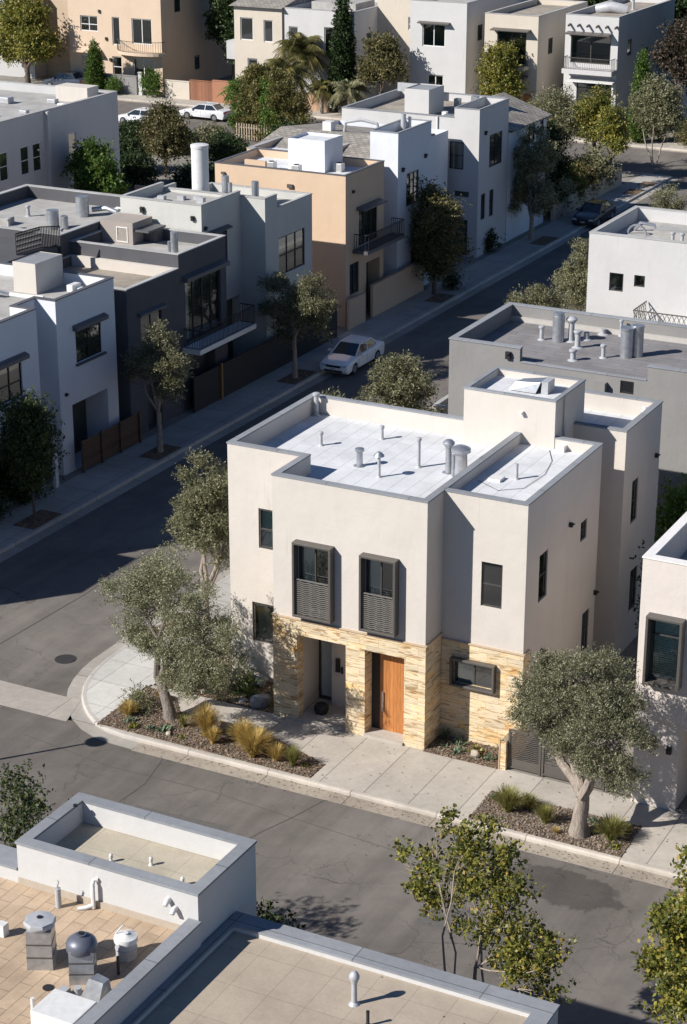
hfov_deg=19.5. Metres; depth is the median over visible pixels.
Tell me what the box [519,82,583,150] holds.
yard tree
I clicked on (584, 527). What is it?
window
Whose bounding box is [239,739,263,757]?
ornamental tuft
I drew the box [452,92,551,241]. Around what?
house
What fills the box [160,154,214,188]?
shrub
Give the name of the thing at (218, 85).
garden wall
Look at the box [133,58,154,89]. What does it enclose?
window
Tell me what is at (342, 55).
cypress
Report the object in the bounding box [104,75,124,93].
shrub
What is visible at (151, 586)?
olive tree
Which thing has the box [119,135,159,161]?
shrub
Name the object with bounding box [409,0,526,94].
house
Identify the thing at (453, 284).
shrub
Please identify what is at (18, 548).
gutter
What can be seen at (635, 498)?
window
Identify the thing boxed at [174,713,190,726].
ornamental tuft
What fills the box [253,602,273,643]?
window
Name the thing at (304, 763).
succulent
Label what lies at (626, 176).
yard
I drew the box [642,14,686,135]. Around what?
yard tree
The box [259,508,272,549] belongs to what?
window
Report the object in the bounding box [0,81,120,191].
house
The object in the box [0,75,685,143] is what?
yard
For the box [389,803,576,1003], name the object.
foreground tree
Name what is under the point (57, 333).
house
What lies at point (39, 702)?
cross gutter
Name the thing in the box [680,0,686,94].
dark tree
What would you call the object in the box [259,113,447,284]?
house
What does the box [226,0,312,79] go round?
house
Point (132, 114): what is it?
parked car
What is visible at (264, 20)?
window
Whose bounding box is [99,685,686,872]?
pavement
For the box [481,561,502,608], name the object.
window
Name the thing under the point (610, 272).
window
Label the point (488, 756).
succulent
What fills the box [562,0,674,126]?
house
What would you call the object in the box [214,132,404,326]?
house
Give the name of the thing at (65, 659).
manhole cover
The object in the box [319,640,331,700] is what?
porch door
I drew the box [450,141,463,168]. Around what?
window
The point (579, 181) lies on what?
shrub
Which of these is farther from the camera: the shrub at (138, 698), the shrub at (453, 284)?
the shrub at (453, 284)
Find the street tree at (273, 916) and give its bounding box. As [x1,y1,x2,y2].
[256,896,305,928]
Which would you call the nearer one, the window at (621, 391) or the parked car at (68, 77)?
the window at (621, 391)
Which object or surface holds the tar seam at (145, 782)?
on the road
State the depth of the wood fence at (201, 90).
191.04 m
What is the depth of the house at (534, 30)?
177.92 m
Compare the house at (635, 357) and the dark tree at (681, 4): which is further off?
the dark tree at (681, 4)
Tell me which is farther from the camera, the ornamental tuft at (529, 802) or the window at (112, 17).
the window at (112, 17)
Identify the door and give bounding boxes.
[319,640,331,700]
[380,653,403,733]
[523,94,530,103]
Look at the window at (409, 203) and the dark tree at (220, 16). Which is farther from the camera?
the dark tree at (220, 16)
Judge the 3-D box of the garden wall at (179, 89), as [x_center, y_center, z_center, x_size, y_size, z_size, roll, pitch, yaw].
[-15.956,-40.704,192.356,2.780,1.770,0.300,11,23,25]
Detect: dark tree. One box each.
[201,0,236,79]
[543,117,583,216]
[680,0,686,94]
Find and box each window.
[0,152,8,181]
[1,362,21,403]
[20,146,29,175]
[33,142,41,171]
[75,322,100,361]
[80,15,97,31]
[112,17,119,44]
[113,56,121,73]
[116,226,127,242]
[132,18,151,44]
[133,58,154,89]
[141,310,160,342]
[185,270,219,340]
[225,230,226,259]
[240,17,252,39]
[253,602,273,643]
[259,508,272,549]
[264,20,272,41]
[279,228,303,273]
[299,546,327,616]
[325,27,331,57]
[350,261,357,294]
[359,207,375,244]
[365,559,391,629]
[406,170,417,205]
[423,24,444,46]
[428,74,442,84]
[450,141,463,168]
[454,661,490,688]
[481,193,484,219]
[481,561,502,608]
[489,131,501,166]
[489,189,492,215]
[498,31,526,64]
[538,550,546,600]
[571,35,610,64]
[576,82,596,101]
[580,519,585,540]
[581,608,588,650]
[609,272,623,291]
[620,380,633,393]
[628,565,636,610]
[630,477,637,522]
[634,275,644,286]
[648,620,679,683]
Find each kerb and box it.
[0,176,671,553]
[81,574,229,742]
[118,98,686,151]
[141,737,685,878]
[622,171,667,175]
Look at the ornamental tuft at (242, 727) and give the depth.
68.18 m
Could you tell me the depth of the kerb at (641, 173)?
159.32 m
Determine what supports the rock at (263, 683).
on the planting bed at (248, 702)
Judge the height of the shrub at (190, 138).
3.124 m
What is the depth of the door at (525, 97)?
178.18 m
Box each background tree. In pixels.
[527,0,608,6]
[674,0,686,23]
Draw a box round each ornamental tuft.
[115,698,140,715]
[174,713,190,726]
[187,701,225,735]
[202,725,221,743]
[224,716,259,744]
[229,724,277,753]
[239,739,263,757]
[262,740,287,761]
[279,743,305,766]
[490,782,526,812]
[517,791,540,809]
[533,801,558,823]
[552,827,559,833]
[589,813,631,840]
[623,824,633,832]
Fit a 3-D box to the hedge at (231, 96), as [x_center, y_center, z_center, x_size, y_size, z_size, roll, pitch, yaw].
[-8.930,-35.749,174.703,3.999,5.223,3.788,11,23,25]
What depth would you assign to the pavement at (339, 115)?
185.86 m
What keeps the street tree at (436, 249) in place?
in the tree bed at (439, 298)
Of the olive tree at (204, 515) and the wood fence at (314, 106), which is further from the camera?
the wood fence at (314, 106)
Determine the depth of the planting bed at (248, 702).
71.96 m
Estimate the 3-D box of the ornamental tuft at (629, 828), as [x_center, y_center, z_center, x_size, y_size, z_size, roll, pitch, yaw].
[8.970,9.961,62.797,0.464,0.293,0.436,11,23,25]
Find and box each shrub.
[0,461,51,505]
[0,483,17,524]
[83,38,106,89]
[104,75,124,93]
[117,678,159,716]
[119,116,146,144]
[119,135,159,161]
[120,144,163,188]
[136,64,165,98]
[142,123,199,153]
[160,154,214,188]
[191,118,235,145]
[202,121,249,164]
[227,655,263,697]
[265,116,303,137]
[438,269,469,289]
[483,227,506,252]
[545,188,573,215]
[565,138,621,188]
[565,156,592,204]
[569,154,603,198]
[648,126,671,140]
[654,472,686,541]
[672,116,686,145]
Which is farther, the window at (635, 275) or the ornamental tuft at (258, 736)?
the window at (635, 275)
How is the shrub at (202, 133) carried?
on the yard at (626, 176)
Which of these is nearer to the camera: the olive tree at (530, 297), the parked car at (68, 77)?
the olive tree at (530, 297)
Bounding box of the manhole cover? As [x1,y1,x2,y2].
[55,654,75,663]
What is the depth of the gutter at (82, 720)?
72.26 m
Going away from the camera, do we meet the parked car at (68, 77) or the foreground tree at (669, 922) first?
the foreground tree at (669, 922)
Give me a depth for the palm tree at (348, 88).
182.37 m
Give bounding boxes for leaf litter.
[64,281,683,1010]
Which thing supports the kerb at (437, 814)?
on the road
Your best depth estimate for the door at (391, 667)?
68.55 m
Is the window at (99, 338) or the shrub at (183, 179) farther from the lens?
the shrub at (183, 179)
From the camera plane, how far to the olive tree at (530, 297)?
104.61 m
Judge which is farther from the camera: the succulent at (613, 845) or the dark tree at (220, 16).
the dark tree at (220, 16)
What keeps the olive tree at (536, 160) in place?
on the pavement at (90, 483)
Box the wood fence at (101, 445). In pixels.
[81,411,141,472]
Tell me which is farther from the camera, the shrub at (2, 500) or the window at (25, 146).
the window at (25, 146)
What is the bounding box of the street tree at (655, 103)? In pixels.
[622,63,686,165]
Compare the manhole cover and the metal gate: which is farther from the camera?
the manhole cover
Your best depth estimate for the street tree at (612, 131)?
151.21 m
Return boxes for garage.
[432,394,447,413]
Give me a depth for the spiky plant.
68.67 m
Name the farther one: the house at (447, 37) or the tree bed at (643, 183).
the house at (447, 37)
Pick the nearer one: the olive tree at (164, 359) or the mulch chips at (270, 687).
the mulch chips at (270, 687)
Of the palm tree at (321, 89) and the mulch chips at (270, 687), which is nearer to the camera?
the mulch chips at (270, 687)
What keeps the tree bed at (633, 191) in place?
on the pavement at (90, 483)
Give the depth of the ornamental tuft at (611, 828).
62.31 m
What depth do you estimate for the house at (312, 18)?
186.44 m
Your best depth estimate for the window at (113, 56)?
197.16 m
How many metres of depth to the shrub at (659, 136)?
171.66 m
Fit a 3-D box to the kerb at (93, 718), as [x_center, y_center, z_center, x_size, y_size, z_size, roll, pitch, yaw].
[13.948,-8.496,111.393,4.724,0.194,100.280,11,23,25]
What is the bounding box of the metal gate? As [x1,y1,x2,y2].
[507,729,632,797]
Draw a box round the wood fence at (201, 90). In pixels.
[190,79,212,101]
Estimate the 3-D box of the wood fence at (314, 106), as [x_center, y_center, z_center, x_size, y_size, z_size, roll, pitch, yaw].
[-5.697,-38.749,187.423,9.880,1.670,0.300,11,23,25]
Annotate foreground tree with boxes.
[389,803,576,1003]
[630,844,686,1023]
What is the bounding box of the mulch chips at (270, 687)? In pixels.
[174,638,273,711]
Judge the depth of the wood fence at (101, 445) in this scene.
95.62 m
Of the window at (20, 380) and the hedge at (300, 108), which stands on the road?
the hedge at (300, 108)
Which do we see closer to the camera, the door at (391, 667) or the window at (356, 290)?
the door at (391, 667)
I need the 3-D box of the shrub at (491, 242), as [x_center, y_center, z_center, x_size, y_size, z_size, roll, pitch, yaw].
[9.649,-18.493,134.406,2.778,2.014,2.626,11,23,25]
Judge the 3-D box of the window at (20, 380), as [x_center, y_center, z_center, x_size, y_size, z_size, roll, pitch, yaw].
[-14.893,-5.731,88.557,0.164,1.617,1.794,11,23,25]
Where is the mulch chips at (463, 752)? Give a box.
[427,735,498,766]
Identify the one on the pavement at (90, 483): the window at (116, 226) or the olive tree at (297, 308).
the olive tree at (297, 308)
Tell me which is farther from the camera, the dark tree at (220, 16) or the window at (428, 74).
the dark tree at (220, 16)
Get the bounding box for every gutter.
[0,178,677,562]
[0,680,79,720]
[67,567,229,748]
[118,100,686,152]
[132,743,686,891]
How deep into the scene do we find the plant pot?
70.31 m
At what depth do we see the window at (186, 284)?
102.15 m
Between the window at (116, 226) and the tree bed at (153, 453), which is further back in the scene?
the window at (116, 226)
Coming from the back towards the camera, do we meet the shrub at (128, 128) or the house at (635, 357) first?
the shrub at (128, 128)
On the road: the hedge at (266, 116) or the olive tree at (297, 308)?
the hedge at (266, 116)
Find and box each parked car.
[43,71,86,84]
[118,107,153,122]
[179,102,232,121]
[320,335,384,374]
[572,199,615,226]
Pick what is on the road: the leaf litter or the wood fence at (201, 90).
the leaf litter
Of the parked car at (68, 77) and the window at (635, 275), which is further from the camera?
the parked car at (68, 77)
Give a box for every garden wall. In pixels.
[103,73,137,94]
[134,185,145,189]
[137,72,142,94]
[165,79,189,99]
[212,80,234,103]
[347,259,423,329]
[550,169,621,220]
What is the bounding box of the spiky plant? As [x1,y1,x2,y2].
[438,727,452,739]
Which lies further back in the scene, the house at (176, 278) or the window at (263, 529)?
the house at (176, 278)
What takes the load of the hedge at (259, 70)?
on the road
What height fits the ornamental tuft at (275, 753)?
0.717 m
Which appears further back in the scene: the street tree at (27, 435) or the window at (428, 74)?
the window at (428, 74)
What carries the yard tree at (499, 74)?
on the yard at (670, 138)
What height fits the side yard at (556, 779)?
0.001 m
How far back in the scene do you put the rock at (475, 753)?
67.42 m
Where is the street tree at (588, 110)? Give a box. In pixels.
[568,83,621,150]
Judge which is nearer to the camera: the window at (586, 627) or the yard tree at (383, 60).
the window at (586, 627)
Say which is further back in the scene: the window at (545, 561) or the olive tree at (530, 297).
the olive tree at (530, 297)
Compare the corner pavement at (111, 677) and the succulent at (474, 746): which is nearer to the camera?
the succulent at (474, 746)
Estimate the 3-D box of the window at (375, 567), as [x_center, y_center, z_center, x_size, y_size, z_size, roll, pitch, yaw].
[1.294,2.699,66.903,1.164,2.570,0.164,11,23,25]
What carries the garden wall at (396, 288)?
on the yard at (626, 176)
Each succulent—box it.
[122,715,136,722]
[126,721,139,728]
[153,722,172,732]
[300,761,310,767]
[437,741,447,747]
[448,735,468,745]
[449,745,464,754]
[466,743,485,755]
[481,751,497,760]
[587,816,598,823]
[605,840,622,849]
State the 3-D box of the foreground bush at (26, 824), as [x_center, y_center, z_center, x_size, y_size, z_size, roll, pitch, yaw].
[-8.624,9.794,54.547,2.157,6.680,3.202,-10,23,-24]
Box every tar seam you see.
[0,292,563,643]
[24,734,607,906]
[119,759,162,801]
[251,800,324,837]
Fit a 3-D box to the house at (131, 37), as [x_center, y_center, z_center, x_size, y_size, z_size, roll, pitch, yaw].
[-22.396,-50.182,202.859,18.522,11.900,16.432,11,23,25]
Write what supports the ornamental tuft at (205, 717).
on the planting bed at (152, 735)
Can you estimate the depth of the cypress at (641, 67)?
169.42 m
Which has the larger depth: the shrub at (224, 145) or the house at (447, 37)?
the house at (447, 37)
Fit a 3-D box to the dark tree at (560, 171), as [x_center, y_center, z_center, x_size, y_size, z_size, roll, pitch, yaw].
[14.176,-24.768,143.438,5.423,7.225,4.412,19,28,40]
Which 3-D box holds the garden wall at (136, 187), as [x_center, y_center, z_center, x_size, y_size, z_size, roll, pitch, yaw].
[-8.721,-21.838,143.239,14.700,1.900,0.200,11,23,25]
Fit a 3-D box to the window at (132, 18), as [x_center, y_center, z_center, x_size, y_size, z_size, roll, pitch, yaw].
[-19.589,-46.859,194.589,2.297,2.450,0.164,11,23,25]
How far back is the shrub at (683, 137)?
169.45 m
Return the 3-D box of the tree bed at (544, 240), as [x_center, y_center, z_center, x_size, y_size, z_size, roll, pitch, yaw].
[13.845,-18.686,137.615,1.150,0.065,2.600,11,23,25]
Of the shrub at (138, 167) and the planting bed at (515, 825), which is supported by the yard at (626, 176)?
the shrub at (138, 167)
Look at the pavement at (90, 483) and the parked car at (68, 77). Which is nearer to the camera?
the pavement at (90, 483)
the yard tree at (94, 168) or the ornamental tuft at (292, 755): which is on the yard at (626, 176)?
the yard tree at (94, 168)
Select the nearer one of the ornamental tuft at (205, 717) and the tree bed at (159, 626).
the ornamental tuft at (205, 717)
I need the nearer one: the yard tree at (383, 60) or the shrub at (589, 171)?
the shrub at (589, 171)
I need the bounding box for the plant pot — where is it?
[314,701,328,714]
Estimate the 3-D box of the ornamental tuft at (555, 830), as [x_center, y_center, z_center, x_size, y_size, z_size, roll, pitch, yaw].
[6.683,10.007,62.752,0.365,0.241,0.329,11,23,25]
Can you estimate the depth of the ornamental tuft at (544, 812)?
63.26 m
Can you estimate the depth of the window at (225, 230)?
106.42 m
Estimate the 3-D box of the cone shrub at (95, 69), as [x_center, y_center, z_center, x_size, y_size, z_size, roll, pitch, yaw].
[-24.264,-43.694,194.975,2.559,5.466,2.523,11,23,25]
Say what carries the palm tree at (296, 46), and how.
on the yard at (670, 138)
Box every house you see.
[0,0,46,77]
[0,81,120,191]
[0,184,255,433]
[0,251,118,504]
[0,792,559,1023]
[43,0,231,92]
[119,143,312,359]
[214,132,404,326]
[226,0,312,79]
[226,366,662,769]
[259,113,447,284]
[283,0,377,107]
[341,82,509,257]
[377,0,409,94]
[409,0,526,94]
[448,302,686,543]
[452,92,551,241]
[480,0,587,111]
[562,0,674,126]
[586,205,686,324]
[631,512,686,813]
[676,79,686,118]
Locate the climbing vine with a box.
[629,527,668,628]
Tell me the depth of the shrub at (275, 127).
163.10 m
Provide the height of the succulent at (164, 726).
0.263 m
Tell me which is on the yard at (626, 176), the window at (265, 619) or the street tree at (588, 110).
the street tree at (588, 110)
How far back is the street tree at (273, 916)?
51.23 m
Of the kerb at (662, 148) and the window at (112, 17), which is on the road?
the kerb at (662, 148)
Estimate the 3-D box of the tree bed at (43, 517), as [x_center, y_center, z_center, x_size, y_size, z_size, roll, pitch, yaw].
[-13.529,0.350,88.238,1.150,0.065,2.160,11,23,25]
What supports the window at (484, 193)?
in the house at (475, 126)
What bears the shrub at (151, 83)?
on the pavement at (339, 115)
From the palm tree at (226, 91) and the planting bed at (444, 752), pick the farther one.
the palm tree at (226, 91)
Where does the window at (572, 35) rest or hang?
in the house at (605, 41)
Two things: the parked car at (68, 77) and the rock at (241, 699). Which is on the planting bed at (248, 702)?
the rock at (241, 699)
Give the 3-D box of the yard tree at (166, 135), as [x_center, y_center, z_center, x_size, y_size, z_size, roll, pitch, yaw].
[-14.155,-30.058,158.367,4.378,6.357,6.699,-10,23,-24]
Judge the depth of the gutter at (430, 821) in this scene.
64.51 m
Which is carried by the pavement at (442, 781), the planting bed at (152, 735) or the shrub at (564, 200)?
the planting bed at (152, 735)
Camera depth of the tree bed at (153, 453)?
96.52 m
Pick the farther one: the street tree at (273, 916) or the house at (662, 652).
the house at (662, 652)
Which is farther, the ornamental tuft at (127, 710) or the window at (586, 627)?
the window at (586, 627)
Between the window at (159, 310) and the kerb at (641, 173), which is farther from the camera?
the kerb at (641, 173)
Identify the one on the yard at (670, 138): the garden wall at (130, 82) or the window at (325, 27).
the garden wall at (130, 82)
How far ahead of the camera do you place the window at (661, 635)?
62.50 m
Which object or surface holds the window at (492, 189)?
in the house at (475, 126)
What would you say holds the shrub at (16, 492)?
on the yard at (626, 176)
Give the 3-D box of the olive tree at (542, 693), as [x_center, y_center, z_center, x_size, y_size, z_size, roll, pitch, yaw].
[7.466,6.984,61.617,3.221,6.860,6.102,-15,26,-34]
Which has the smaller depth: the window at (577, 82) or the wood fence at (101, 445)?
the wood fence at (101, 445)
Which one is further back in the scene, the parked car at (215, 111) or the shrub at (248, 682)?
the parked car at (215, 111)
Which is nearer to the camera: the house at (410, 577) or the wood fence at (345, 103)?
the house at (410, 577)
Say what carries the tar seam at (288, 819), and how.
on the road
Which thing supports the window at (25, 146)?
in the house at (43, 127)
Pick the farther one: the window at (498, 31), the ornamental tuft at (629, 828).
the window at (498, 31)
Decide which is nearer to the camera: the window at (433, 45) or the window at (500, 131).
the window at (500, 131)
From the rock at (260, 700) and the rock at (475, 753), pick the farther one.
the rock at (260, 700)
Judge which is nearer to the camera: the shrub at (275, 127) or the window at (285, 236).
the window at (285, 236)
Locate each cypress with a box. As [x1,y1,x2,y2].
[325,0,359,111]
[627,46,652,142]
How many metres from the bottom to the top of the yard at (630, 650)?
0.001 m
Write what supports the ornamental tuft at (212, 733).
on the planting bed at (152, 735)
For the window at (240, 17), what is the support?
in the house at (258, 29)
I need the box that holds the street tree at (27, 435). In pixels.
[0,385,70,522]
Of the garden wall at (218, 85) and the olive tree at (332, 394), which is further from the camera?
the garden wall at (218, 85)
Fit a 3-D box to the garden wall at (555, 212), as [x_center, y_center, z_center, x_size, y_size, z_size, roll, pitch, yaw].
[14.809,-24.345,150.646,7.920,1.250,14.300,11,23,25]
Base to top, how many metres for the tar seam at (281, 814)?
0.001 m
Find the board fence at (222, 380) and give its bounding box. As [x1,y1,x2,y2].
[193,306,336,412]
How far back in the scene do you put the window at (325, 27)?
185.87 m
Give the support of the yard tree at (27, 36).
on the yard at (670, 138)
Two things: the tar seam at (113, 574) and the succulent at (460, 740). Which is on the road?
the tar seam at (113, 574)
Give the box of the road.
[0,101,686,1023]
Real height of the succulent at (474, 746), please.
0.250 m
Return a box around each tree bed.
[13,509,61,529]
[138,444,181,459]
[156,612,200,633]
[276,369,316,384]
[425,293,454,302]
[530,236,557,245]
[622,189,643,194]
[638,181,656,185]
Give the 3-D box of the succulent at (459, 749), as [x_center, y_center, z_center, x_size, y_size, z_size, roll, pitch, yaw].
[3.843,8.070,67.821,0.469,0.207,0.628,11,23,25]
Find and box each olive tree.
[94,540,254,720]
[118,317,198,452]
[160,446,229,621]
[254,270,340,377]
[318,386,356,397]
[351,349,446,412]
[501,641,664,838]
[505,280,570,309]
[507,122,578,239]
[549,236,588,311]
[645,181,686,210]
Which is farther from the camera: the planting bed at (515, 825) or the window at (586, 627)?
the window at (586, 627)
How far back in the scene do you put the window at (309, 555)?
68.06 m
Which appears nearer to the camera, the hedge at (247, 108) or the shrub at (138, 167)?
the shrub at (138, 167)
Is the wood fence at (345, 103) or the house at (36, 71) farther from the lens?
the house at (36, 71)
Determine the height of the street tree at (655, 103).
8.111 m
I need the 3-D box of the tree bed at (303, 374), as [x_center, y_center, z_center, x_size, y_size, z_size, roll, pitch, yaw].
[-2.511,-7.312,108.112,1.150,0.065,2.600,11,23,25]
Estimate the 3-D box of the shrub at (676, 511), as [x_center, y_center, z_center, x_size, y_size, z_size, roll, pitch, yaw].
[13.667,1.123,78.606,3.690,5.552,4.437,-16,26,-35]
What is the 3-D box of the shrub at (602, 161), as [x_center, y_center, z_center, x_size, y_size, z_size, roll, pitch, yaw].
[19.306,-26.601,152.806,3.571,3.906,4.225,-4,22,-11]
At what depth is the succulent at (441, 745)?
68.23 m
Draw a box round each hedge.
[220,74,253,130]
[232,71,261,136]
[243,61,275,140]
[253,76,284,137]
[260,67,298,131]
[276,86,317,124]
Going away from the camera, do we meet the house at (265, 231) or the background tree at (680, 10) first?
the house at (265, 231)
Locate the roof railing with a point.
(12, 249)
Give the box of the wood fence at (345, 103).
[339,98,362,112]
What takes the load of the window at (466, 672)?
in the house at (410, 577)
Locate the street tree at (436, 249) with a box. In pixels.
[406,174,479,294]
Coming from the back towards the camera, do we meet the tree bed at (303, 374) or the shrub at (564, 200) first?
the shrub at (564, 200)
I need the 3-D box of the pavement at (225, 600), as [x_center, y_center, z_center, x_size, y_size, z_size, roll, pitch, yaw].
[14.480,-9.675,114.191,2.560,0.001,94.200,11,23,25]
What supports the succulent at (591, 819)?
on the planting bed at (515, 825)
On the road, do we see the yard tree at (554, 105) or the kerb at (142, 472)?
the kerb at (142, 472)
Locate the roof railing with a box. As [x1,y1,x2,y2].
[0,226,60,262]
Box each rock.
[221,721,234,731]
[238,697,248,702]
[250,694,270,708]
[254,676,265,687]
[470,750,479,757]
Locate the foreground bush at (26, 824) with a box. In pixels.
[0,758,68,847]
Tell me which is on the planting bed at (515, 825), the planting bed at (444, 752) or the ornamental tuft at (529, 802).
the ornamental tuft at (529, 802)
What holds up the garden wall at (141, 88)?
on the pavement at (339, 115)
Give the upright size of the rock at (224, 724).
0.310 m
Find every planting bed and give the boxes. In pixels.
[97,686,324,777]
[155,631,273,713]
[423,734,498,768]
[468,792,640,856]
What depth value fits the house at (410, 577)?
68.76 m
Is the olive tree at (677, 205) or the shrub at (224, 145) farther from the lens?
the shrub at (224, 145)
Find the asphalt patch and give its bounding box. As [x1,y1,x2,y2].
[134,805,561,953]
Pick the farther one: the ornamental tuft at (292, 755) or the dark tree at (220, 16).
the dark tree at (220, 16)
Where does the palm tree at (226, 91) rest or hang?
on the pavement at (339, 115)
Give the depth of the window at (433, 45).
180.68 m
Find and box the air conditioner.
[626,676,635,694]
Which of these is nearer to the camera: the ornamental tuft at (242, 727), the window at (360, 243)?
the ornamental tuft at (242, 727)
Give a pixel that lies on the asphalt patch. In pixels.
(427, 920)
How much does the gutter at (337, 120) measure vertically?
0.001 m
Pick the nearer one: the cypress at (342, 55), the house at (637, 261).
the house at (637, 261)
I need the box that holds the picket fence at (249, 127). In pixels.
[235,123,270,140]
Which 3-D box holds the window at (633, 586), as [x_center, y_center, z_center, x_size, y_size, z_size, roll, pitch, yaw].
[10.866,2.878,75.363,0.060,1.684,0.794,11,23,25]
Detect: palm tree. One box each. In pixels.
[216,80,239,104]
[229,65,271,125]
[256,57,323,107]
[272,31,332,94]
[305,79,339,113]
[320,78,372,113]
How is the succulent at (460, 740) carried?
on the planting bed at (444, 752)
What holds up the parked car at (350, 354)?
on the road
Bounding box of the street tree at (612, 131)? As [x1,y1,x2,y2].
[589,96,633,170]
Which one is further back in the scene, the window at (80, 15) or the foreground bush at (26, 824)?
the window at (80, 15)
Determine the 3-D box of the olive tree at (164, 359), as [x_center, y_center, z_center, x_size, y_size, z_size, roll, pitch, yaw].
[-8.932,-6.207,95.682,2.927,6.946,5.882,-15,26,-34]
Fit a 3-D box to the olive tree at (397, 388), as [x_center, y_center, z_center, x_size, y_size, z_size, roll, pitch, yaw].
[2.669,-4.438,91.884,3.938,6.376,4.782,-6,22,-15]
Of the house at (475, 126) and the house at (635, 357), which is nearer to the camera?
the house at (635, 357)
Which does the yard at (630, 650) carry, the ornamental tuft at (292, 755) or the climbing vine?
the climbing vine
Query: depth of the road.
65.66 m
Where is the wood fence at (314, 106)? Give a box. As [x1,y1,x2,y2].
[302,93,329,111]
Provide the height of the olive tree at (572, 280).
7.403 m
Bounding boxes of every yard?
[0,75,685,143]
[3,149,640,512]
[507,675,634,798]
[592,634,638,679]
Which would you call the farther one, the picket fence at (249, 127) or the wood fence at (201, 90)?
the wood fence at (201, 90)
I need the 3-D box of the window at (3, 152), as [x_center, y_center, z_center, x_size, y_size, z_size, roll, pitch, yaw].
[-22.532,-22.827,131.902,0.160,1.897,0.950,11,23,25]
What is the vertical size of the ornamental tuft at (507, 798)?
0.925 m
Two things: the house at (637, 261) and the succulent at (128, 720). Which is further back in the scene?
the house at (637, 261)
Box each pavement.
[0,173,669,548]
[86,648,178,719]
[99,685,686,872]
[117,93,686,149]
[126,577,230,658]
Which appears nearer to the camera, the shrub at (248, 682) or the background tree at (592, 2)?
the shrub at (248, 682)
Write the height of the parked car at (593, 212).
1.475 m
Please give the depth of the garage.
94.53 m
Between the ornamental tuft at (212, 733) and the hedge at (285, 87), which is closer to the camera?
the ornamental tuft at (212, 733)
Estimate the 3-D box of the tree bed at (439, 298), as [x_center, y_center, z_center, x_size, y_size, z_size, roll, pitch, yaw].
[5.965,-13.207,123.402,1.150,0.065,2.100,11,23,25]
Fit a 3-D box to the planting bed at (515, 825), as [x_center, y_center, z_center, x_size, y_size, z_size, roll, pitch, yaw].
[6.705,9.900,63.454,5.200,0.075,2.050,11,23,25]
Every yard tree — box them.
[0,0,65,82]
[60,135,130,194]
[135,95,197,173]
[353,27,411,93]
[470,40,534,99]
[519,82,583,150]
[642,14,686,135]
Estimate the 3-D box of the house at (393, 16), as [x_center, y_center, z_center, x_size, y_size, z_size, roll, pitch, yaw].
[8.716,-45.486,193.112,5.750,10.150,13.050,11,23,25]
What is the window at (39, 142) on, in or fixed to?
in the house at (43, 127)
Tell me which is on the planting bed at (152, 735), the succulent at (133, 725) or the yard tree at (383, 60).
the succulent at (133, 725)
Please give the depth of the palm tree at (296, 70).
172.62 m
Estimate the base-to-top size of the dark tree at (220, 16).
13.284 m

